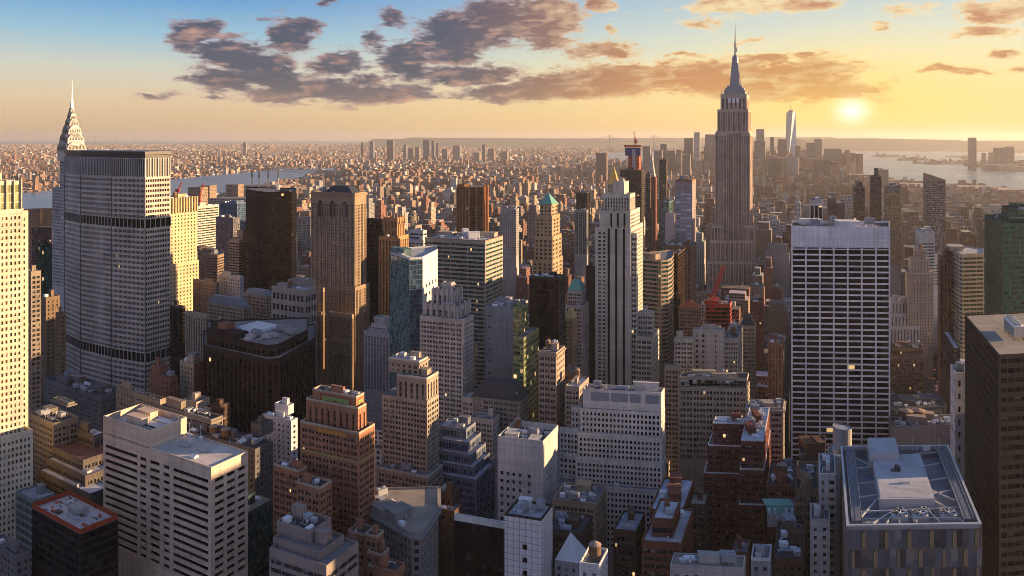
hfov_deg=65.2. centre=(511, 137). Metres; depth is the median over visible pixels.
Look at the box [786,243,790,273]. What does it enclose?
brick building
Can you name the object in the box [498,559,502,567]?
window
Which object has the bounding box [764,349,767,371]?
brick building
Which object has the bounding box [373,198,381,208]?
stone building
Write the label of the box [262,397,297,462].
white block
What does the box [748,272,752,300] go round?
brick building
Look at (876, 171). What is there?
window
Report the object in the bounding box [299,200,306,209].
stone building
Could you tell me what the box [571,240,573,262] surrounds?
brick building
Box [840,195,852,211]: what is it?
office building
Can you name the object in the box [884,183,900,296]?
mirror tower
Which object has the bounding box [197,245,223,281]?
round brown block
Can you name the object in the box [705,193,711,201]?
brick building
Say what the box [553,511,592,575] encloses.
loft building
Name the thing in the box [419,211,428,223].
brick building
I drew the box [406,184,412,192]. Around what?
stone building
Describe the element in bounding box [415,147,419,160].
brooklyn block
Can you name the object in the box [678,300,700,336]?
pyramid roof block
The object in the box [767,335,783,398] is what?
terracotta block
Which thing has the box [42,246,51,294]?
window
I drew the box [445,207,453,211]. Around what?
office building
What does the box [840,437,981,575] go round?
gem tower
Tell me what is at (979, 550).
window
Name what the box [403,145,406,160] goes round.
brooklyn block
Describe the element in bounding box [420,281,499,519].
pinnacled tower
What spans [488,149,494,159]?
brooklyn block
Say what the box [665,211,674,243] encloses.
blank pink slab
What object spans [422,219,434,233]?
brick building
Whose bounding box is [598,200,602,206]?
brick building
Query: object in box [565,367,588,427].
stone block
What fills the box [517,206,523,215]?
brick building
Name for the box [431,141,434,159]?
brooklyn tower
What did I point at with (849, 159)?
office tower
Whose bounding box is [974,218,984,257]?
office building
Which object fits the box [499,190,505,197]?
office building
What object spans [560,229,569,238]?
brick building
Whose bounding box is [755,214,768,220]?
office building
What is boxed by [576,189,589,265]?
curved dark tower
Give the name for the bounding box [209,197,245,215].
hospital block
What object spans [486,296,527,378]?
blank office
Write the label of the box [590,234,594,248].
office building
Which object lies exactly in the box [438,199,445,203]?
office building
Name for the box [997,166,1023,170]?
harbour block
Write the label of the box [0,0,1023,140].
sky
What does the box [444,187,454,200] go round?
office building
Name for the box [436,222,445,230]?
brick building
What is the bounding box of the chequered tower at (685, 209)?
[675,175,695,241]
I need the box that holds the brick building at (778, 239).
[776,236,781,242]
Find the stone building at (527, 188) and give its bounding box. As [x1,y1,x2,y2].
[524,179,529,196]
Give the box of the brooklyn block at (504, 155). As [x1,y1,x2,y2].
[501,151,508,160]
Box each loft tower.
[665,364,679,470]
[674,322,742,374]
[678,369,749,491]
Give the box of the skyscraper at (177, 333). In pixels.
[170,300,185,397]
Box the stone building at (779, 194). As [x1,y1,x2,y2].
[778,187,781,199]
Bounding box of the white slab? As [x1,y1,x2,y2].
[950,359,964,482]
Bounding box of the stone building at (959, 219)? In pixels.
[946,212,963,225]
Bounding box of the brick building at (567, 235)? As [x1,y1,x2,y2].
[564,231,573,237]
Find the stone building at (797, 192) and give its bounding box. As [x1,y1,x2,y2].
[795,190,799,198]
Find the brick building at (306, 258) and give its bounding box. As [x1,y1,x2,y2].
[302,251,310,264]
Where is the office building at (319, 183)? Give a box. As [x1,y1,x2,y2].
[316,180,322,187]
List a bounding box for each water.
[22,168,335,208]
[588,149,1023,188]
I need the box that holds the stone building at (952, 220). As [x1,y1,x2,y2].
[946,216,956,226]
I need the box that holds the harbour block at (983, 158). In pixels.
[981,153,985,169]
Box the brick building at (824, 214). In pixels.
[823,208,826,220]
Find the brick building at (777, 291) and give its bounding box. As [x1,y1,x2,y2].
[772,284,782,299]
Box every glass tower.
[390,245,437,388]
[985,202,1023,313]
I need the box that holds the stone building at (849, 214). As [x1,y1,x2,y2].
[845,207,852,218]
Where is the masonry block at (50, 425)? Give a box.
[29,396,77,484]
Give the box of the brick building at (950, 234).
[946,220,955,243]
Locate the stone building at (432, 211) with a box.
[428,202,435,223]
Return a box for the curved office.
[643,250,673,386]
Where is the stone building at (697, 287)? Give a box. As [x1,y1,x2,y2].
[696,284,699,292]
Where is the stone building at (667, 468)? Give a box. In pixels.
[666,460,669,476]
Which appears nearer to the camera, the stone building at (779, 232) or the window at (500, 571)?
the window at (500, 571)
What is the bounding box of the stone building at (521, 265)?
[519,263,529,275]
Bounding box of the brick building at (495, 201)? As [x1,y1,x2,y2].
[489,200,499,203]
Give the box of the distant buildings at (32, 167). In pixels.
[0,143,1023,486]
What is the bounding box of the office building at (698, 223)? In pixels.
[696,217,699,231]
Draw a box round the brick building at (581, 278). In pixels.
[576,276,583,281]
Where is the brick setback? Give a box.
[432,481,462,575]
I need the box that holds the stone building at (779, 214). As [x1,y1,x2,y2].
[770,212,781,218]
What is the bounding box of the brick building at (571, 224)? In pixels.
[563,222,573,229]
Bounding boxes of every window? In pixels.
[0,185,18,209]
[0,216,29,535]
[17,495,31,575]
[32,276,38,408]
[33,511,116,575]
[35,422,50,484]
[39,439,102,505]
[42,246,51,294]
[48,300,63,374]
[48,384,113,425]
[57,162,62,285]
[105,178,168,391]
[106,445,136,457]
[106,452,136,464]
[106,459,136,472]
[106,466,136,479]
[106,473,136,486]
[106,480,136,494]
[106,487,136,501]
[106,495,136,508]
[106,502,136,516]
[117,513,136,523]
[118,392,154,409]
[118,521,136,531]
[118,528,136,538]
[118,536,136,545]
[118,543,136,553]
[170,202,196,309]
[170,307,184,382]
[174,468,207,482]
[174,476,207,490]
[174,484,207,497]
[174,491,207,505]
[174,499,207,513]
[174,507,207,521]
[174,514,207,529]
[174,522,207,537]
[174,530,207,545]
[174,537,207,553]
[174,545,207,561]
[174,553,207,569]
[174,560,207,575]
[174,568,190,575]
[185,366,191,397]
[187,316,206,357]
[197,207,217,247]
[197,284,217,312]
[203,256,223,280]
[205,337,313,446]
[211,305,247,319]
[215,466,243,539]
[217,219,238,268]
[221,203,245,229]
[224,278,238,296]
[229,243,245,290]
[246,191,293,289]
[248,297,270,318]
[248,502,272,575]
[251,448,270,494]
[265,422,294,461]
[269,193,290,290]
[273,293,315,322]
[275,406,378,562]
[314,203,365,388]
[318,200,322,215]
[330,201,334,216]
[342,201,346,217]
[366,327,389,390]
[367,220,382,325]
[379,363,439,486]
[380,221,403,314]
[391,255,408,355]
[409,233,425,246]
[410,260,421,350]
[422,295,493,460]
[426,240,501,387]
[443,426,493,517]
[456,522,459,530]
[456,532,459,540]
[456,541,459,549]
[456,551,459,559]
[456,560,459,568]
[458,187,481,231]
[461,523,464,531]
[461,533,464,541]
[461,542,464,550]
[461,552,464,560]
[461,561,464,569]
[466,524,470,532]
[466,534,470,542]
[466,543,470,551]
[466,553,470,561]
[466,562,470,571]
[471,525,475,533]
[471,534,475,543]
[471,544,475,552]
[471,554,475,562]
[471,563,475,572]
[477,399,526,430]
[477,526,480,534]
[477,536,480,543]
[477,545,480,553]
[477,555,480,563]
[477,565,480,573]
[482,527,486,535]
[482,536,486,545]
[482,546,486,554]
[482,556,486,564]
[482,566,486,574]
[487,528,491,536]
[487,537,491,546]
[487,547,491,555]
[487,557,491,565]
[487,567,491,575]
[493,529,496,537]
[493,538,496,546]
[493,548,496,556]
[493,558,496,566]
[493,568,496,575]
[498,530,502,538]
[498,539,502,548]
[498,549,502,557]
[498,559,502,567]
[498,569,502,575]
[501,211,517,254]
[513,306,538,421]
[530,278,564,350]
[534,206,561,273]
[540,357,554,423]
[558,412,659,546]
[565,319,576,369]
[567,293,580,373]
[567,391,577,427]
[575,212,585,253]
[576,193,589,225]
[598,232,651,383]
[605,198,627,210]
[620,171,643,249]
[643,260,671,362]
[646,175,649,251]
[652,181,652,251]
[659,160,666,248]
[661,203,669,250]
[666,248,689,299]
[666,371,677,470]
[674,250,684,335]
[675,334,736,371]
[676,193,690,241]
[680,310,697,336]
[680,391,744,458]
[681,380,747,386]
[706,428,741,550]
[707,308,728,330]
[710,112,753,288]
[722,99,744,108]
[742,446,761,466]
[744,329,753,388]
[752,305,760,370]
[769,347,779,398]
[772,414,780,458]
[793,250,888,459]
[811,206,821,217]
[830,200,843,217]
[847,531,851,548]
[847,569,851,575]
[848,550,849,567]
[852,531,856,548]
[852,569,856,575]
[854,183,864,220]
[854,550,860,567]
[858,531,862,548]
[858,569,862,575]
[861,550,867,567]
[866,531,871,548]
[866,569,871,575]
[868,550,873,567]
[872,170,880,220]
[872,530,878,548]
[872,568,878,575]
[877,549,882,567]
[879,530,884,548]
[879,568,884,575]
[884,549,889,567]
[886,191,900,264]
[888,530,894,548]
[888,568,894,575]
[890,549,896,567]
[891,304,917,352]
[891,409,945,415]
[892,351,921,393]
[895,530,900,548]
[895,568,900,575]
[900,549,905,567]
[902,530,907,548]
[902,568,907,575]
[906,549,912,566]
[909,253,931,355]
[911,530,916,547]
[911,568,916,575]
[913,549,918,566]
[916,240,937,284]
[918,530,923,547]
[918,568,923,575]
[922,549,928,566]
[923,181,944,253]
[924,530,930,547]
[924,568,930,575]
[929,549,934,566]
[934,529,939,547]
[934,567,939,575]
[935,548,941,566]
[940,529,945,547]
[940,567,946,575]
[941,251,949,366]
[944,335,959,373]
[945,548,950,566]
[947,529,952,547]
[947,567,952,575]
[951,253,982,352]
[951,548,957,566]
[956,529,962,547]
[956,567,961,575]
[958,381,959,463]
[958,548,963,566]
[963,529,968,546]
[963,567,968,575]
[967,548,971,565]
[969,529,975,546]
[969,567,975,575]
[972,548,976,565]
[977,548,981,565]
[985,209,1016,313]
[1001,378,1006,382]
[1001,407,1006,411]
[1001,417,1006,421]
[1001,446,1006,450]
[1001,475,1006,479]
[1001,504,1006,508]
[1001,533,1006,537]
[1004,214,1023,312]
[1008,368,1013,372]
[1008,397,1013,401]
[1008,426,1013,430]
[1008,455,1013,459]
[1008,484,1013,488]
[1008,513,1013,517]
[1008,542,1013,546]
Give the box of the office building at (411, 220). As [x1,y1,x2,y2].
[408,216,415,224]
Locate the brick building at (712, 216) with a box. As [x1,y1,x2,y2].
[710,207,714,222]
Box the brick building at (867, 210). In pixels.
[865,205,869,216]
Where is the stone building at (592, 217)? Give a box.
[590,208,594,221]
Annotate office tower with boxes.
[103,404,247,575]
[643,146,650,173]
[654,150,662,171]
[660,144,666,158]
[667,151,675,163]
[682,155,690,175]
[704,146,714,160]
[705,134,714,145]
[754,141,765,158]
[756,129,764,140]
[768,158,781,182]
[770,137,773,154]
[778,139,786,156]
[786,157,798,177]
[795,146,800,159]
[806,143,814,158]
[814,139,821,155]
[814,160,829,178]
[824,149,840,161]
[841,156,845,165]
[847,154,851,173]
[852,161,854,174]
[878,169,888,190]
[965,312,1023,575]
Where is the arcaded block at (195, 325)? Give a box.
[184,310,208,358]
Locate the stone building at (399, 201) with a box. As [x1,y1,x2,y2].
[395,199,404,204]
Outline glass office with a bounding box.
[248,490,272,575]
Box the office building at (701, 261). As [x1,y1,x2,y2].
[696,232,705,290]
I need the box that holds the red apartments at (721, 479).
[703,412,747,550]
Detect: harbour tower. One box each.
[968,138,976,169]
[993,148,997,163]
[998,148,1004,163]
[1005,147,1013,163]
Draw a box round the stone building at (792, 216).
[790,211,795,223]
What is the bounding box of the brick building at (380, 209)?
[375,200,385,224]
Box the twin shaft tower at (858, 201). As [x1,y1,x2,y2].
[853,181,864,220]
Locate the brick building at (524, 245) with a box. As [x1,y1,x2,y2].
[522,241,528,258]
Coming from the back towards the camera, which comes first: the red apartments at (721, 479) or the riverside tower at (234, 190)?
the riverside tower at (234, 190)
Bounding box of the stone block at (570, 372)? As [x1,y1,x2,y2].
[565,364,579,384]
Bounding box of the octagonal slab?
[64,136,170,391]
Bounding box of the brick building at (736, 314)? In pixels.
[732,306,742,324]
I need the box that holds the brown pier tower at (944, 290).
[938,246,950,397]
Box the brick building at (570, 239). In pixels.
[568,232,573,242]
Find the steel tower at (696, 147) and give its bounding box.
[694,132,699,166]
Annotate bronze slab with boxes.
[674,248,684,336]
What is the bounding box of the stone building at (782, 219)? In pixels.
[780,217,789,221]
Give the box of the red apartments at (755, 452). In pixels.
[739,404,770,575]
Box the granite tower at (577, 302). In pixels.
[565,279,588,376]
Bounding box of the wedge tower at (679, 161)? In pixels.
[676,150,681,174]
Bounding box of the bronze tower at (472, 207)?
[456,183,488,231]
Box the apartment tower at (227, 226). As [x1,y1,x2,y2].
[216,214,239,270]
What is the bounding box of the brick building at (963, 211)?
[958,206,968,221]
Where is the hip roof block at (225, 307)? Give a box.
[206,294,250,320]
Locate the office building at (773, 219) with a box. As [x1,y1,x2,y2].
[767,216,779,227]
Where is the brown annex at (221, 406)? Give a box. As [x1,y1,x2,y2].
[210,398,229,426]
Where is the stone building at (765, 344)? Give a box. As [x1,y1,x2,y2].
[764,339,767,348]
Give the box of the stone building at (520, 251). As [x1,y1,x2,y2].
[519,239,521,263]
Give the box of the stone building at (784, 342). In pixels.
[777,335,785,370]
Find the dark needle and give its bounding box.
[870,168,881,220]
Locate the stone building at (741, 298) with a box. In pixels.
[725,290,749,317]
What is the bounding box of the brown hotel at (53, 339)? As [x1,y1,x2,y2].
[41,289,65,409]
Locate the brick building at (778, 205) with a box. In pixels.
[775,200,783,211]
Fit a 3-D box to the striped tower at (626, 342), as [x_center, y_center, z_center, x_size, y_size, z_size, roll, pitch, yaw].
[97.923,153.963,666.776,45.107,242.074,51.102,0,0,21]
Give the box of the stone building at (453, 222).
[452,214,455,230]
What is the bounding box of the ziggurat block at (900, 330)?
[890,294,919,353]
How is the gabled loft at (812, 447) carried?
on the ground
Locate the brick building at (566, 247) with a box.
[562,242,572,263]
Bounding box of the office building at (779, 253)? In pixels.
[764,242,789,297]
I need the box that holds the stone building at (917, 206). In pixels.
[913,201,921,215]
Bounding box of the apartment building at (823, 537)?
[810,453,835,575]
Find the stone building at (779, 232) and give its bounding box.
[776,225,785,238]
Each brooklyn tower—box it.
[361,142,363,158]
[370,141,374,160]
[387,140,394,160]
[423,140,429,159]
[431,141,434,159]
[436,143,438,159]
[482,145,485,157]
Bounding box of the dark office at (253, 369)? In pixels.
[203,317,315,459]
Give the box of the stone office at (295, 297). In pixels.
[271,275,316,385]
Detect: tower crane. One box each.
[198,183,203,202]
[703,264,724,311]
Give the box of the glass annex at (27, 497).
[16,482,54,575]
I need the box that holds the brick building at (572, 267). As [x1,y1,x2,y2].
[570,262,573,272]
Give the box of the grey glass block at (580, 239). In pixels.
[574,208,587,281]
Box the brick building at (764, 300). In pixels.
[763,286,764,320]
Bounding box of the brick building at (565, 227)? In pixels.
[560,225,570,230]
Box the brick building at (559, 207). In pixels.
[557,201,562,215]
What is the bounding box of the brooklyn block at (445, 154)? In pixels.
[442,149,447,160]
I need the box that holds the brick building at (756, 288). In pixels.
[751,282,762,298]
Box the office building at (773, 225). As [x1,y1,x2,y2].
[770,222,776,234]
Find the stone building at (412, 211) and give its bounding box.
[409,210,417,214]
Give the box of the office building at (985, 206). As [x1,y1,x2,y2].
[983,204,990,209]
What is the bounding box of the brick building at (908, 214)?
[902,211,918,220]
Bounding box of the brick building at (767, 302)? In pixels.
[765,299,769,316]
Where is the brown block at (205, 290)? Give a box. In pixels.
[193,278,218,313]
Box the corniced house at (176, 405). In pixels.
[158,396,224,425]
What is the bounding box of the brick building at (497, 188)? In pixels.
[495,184,498,196]
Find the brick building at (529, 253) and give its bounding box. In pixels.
[525,246,533,261]
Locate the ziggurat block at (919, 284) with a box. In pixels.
[905,243,932,375]
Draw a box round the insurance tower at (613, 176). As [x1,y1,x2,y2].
[608,167,618,191]
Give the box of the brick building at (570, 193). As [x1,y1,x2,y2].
[566,190,573,198]
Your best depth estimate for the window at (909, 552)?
290.64 m
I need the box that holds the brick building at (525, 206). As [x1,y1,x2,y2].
[519,203,528,210]
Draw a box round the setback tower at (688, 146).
[684,138,693,156]
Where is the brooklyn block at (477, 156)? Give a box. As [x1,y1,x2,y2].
[474,152,480,161]
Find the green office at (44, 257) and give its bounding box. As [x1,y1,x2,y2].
[37,239,51,295]
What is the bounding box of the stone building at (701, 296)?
[696,291,720,304]
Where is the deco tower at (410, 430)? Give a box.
[377,350,442,486]
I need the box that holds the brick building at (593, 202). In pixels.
[590,199,597,210]
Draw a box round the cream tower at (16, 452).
[0,173,32,539]
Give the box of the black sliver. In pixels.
[586,262,594,383]
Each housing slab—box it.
[243,142,246,154]
[596,153,607,183]
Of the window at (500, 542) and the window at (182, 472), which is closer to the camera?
the window at (500, 542)
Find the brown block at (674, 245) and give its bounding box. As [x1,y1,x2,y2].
[664,239,696,301]
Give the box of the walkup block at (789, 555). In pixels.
[773,512,804,575]
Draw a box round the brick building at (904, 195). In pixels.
[901,187,908,204]
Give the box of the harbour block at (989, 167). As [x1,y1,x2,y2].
[982,164,1015,170]
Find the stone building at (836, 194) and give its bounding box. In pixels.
[827,192,837,199]
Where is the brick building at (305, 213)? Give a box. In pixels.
[300,211,310,216]
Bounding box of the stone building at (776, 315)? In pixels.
[766,299,787,355]
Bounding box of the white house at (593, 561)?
[579,541,607,575]
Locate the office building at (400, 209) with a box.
[395,206,407,228]
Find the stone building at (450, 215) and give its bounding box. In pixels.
[448,211,452,220]
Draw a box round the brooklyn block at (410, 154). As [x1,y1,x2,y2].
[407,148,412,160]
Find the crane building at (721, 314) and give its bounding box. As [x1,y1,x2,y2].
[706,297,731,332]
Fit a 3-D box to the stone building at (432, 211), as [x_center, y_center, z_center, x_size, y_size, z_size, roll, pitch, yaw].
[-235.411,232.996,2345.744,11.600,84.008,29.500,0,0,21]
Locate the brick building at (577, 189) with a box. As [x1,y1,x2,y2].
[574,187,580,193]
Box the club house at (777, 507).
[762,496,795,575]
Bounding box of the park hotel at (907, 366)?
[890,340,923,393]
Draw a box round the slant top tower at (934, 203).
[923,173,945,253]
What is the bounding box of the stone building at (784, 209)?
[782,201,786,216]
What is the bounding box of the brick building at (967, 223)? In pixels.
[963,220,970,230]
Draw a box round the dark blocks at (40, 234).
[32,226,51,268]
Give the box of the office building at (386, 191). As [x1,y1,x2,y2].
[384,187,389,196]
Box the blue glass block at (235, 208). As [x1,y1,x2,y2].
[220,200,245,229]
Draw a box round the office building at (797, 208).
[795,197,799,219]
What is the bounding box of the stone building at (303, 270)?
[297,265,308,276]
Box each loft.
[44,369,115,445]
[116,380,165,410]
[187,415,272,496]
[613,506,644,575]
[642,498,692,575]
[650,471,693,519]
[767,458,796,498]
[796,461,817,575]
[798,435,825,502]
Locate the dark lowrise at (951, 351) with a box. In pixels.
[943,331,959,413]
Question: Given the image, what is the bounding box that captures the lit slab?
[197,202,218,247]
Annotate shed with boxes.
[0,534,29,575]
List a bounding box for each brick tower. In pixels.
[273,384,388,575]
[750,295,763,370]
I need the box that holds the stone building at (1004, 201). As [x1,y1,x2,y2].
[1000,199,1008,204]
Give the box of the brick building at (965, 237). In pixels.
[959,227,970,245]
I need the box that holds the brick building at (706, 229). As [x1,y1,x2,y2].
[704,225,707,236]
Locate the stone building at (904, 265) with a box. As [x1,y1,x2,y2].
[901,258,907,268]
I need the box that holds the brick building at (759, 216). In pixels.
[757,213,762,220]
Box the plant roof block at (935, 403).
[890,391,946,415]
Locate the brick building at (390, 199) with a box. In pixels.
[387,195,394,203]
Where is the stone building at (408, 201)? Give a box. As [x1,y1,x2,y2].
[403,197,415,206]
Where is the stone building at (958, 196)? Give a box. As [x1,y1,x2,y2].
[954,192,963,204]
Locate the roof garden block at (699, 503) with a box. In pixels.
[689,487,708,552]
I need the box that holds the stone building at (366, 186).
[363,184,369,189]
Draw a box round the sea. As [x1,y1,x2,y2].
[0,141,367,143]
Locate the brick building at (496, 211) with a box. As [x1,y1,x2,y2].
[492,208,499,217]
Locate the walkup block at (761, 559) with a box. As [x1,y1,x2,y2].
[751,544,771,575]
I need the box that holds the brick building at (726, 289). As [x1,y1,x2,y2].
[721,284,749,300]
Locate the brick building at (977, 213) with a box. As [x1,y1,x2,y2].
[973,207,982,226]
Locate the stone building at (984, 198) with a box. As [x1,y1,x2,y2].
[981,193,988,207]
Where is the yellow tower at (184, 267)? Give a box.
[170,191,198,310]
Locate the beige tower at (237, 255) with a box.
[229,230,245,291]
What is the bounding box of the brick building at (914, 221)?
[908,216,921,231]
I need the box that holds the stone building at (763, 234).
[756,221,771,259]
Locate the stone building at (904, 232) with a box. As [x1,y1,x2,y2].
[901,213,907,263]
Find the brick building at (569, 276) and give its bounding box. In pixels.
[563,267,573,293]
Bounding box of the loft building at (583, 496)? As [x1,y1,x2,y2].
[553,479,605,547]
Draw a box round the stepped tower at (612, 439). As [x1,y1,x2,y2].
[558,380,665,575]
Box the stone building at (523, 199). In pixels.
[518,195,528,204]
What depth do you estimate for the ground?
1028.37 m
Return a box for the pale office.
[915,226,941,353]
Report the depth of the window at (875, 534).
290.21 m
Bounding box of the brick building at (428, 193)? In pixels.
[425,190,430,199]
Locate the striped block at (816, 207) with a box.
[810,195,822,220]
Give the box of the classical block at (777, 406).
[745,398,785,459]
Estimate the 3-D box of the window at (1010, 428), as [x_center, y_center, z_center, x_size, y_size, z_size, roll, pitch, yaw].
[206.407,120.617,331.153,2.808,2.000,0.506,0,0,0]
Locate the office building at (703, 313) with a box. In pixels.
[701,301,705,325]
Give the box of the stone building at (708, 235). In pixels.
[706,223,714,269]
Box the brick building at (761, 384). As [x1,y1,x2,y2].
[756,371,767,398]
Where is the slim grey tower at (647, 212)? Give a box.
[645,171,650,251]
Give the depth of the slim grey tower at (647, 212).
1381.17 m
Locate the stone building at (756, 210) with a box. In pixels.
[753,207,759,217]
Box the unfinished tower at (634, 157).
[624,145,640,169]
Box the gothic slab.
[310,185,369,391]
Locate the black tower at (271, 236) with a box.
[246,184,296,290]
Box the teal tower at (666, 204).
[661,198,672,250]
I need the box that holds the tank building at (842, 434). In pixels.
[828,423,851,575]
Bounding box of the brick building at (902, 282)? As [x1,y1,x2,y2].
[901,269,904,295]
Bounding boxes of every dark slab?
[620,167,643,250]
[784,391,789,457]
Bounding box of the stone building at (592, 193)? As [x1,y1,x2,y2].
[590,189,595,200]
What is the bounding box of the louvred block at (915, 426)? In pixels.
[889,408,949,446]
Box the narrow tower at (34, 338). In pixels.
[28,265,40,426]
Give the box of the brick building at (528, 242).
[520,239,531,245]
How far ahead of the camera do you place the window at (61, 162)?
915.56 m
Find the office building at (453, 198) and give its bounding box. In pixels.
[450,192,455,204]
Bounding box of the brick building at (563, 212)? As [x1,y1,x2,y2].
[561,210,569,215]
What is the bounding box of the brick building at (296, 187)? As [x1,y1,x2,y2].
[290,185,298,197]
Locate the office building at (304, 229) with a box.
[297,216,310,251]
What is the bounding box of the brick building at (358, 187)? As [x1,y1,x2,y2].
[354,185,362,191]
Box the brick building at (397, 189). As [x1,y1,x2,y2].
[392,186,402,192]
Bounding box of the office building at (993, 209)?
[987,206,998,212]
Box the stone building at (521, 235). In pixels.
[519,232,523,238]
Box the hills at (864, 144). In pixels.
[776,138,1023,150]
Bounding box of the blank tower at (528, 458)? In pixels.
[498,416,557,520]
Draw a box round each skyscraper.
[52,86,86,311]
[170,300,185,397]
[707,31,759,290]
[786,110,795,156]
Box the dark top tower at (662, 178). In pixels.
[659,158,666,250]
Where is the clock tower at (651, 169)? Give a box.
[648,152,655,176]
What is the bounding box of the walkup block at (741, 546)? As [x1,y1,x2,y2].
[732,535,749,575]
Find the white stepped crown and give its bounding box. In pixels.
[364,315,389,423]
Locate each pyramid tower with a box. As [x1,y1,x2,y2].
[532,193,562,273]
[565,306,577,369]
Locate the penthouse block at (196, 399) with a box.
[184,391,210,411]
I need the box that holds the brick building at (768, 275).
[764,256,772,301]
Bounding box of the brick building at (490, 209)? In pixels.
[489,203,492,217]
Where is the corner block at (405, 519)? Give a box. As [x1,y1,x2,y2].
[368,485,440,575]
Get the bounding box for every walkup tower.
[149,357,177,397]
[180,351,202,398]
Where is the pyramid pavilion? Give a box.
[555,532,585,575]
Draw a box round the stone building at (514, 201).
[510,196,518,207]
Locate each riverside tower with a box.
[188,187,207,204]
[199,185,216,203]
[226,184,243,196]
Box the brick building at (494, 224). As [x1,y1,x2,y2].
[489,218,499,234]
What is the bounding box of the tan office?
[537,339,565,477]
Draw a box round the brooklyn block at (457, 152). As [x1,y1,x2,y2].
[453,146,461,160]
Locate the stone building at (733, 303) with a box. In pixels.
[704,296,735,306]
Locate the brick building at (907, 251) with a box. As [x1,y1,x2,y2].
[903,245,914,263]
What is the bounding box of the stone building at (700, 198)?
[698,195,703,202]
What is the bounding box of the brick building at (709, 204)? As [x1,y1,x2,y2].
[704,198,714,220]
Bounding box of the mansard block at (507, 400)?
[471,377,529,432]
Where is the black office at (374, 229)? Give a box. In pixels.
[366,218,382,325]
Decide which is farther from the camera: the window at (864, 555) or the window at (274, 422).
the window at (274, 422)
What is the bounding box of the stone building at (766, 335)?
[764,330,773,342]
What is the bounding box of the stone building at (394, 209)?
[392,204,398,215]
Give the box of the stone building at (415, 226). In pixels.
[410,224,421,229]
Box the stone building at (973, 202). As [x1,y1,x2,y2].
[971,200,976,206]
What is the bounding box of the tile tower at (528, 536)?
[505,495,552,575]
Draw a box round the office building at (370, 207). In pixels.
[366,198,373,217]
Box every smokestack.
[251,170,252,186]
[258,170,259,186]
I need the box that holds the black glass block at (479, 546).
[454,513,504,575]
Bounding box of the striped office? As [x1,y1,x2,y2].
[425,228,502,390]
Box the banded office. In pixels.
[946,243,983,358]
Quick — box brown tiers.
[23,208,51,269]
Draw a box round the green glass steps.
[513,301,538,421]
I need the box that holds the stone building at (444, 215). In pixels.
[440,212,450,220]
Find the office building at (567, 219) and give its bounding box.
[564,216,571,223]
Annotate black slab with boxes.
[529,272,564,350]
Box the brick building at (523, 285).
[517,266,531,298]
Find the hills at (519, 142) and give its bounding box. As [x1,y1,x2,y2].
[359,137,832,146]
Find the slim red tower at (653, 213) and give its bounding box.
[651,175,656,251]
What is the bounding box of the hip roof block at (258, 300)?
[244,287,270,318]
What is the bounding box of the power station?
[244,184,292,188]
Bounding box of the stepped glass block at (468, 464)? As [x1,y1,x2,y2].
[439,414,494,519]
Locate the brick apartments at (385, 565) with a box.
[373,553,404,575]
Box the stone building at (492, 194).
[490,191,495,197]
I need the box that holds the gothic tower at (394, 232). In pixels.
[379,212,408,315]
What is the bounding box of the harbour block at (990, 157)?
[988,152,992,163]
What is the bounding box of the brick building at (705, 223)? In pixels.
[703,221,709,231]
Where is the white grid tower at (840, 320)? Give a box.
[791,215,889,460]
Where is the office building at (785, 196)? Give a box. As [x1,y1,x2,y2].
[782,193,788,202]
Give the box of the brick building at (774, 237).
[772,233,777,241]
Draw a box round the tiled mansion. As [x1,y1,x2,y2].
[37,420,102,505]
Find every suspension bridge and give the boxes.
[208,158,341,171]
[591,135,675,151]
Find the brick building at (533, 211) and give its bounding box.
[527,205,539,244]
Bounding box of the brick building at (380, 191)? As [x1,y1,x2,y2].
[377,186,383,197]
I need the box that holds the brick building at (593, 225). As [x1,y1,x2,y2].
[590,222,598,233]
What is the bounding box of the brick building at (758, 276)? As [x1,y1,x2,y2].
[752,267,763,285]
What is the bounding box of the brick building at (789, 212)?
[787,207,791,218]
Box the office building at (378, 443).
[375,420,381,485]
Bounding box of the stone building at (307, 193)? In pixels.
[305,187,313,200]
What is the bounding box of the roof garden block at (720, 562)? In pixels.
[670,549,745,575]
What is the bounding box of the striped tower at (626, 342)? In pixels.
[595,177,658,385]
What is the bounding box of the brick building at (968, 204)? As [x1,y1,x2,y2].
[965,201,971,209]
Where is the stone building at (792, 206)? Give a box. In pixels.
[788,204,794,210]
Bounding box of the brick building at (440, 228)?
[435,226,446,234]
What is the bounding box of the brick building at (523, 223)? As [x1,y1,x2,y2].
[519,219,526,234]
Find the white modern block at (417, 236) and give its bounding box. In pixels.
[409,228,426,246]
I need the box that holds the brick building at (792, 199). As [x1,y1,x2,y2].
[789,196,797,203]
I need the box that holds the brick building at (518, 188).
[515,182,521,196]
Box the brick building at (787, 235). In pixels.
[783,224,791,248]
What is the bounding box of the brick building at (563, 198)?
[555,195,566,206]
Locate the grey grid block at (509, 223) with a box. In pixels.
[500,205,518,298]
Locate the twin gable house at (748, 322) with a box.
[740,313,755,398]
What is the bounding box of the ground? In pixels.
[2,143,1023,457]
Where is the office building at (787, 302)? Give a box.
[783,297,790,313]
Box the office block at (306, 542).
[269,502,357,575]
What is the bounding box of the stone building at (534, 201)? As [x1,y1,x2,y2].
[532,195,536,204]
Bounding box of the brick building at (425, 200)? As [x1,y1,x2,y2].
[421,196,429,212]

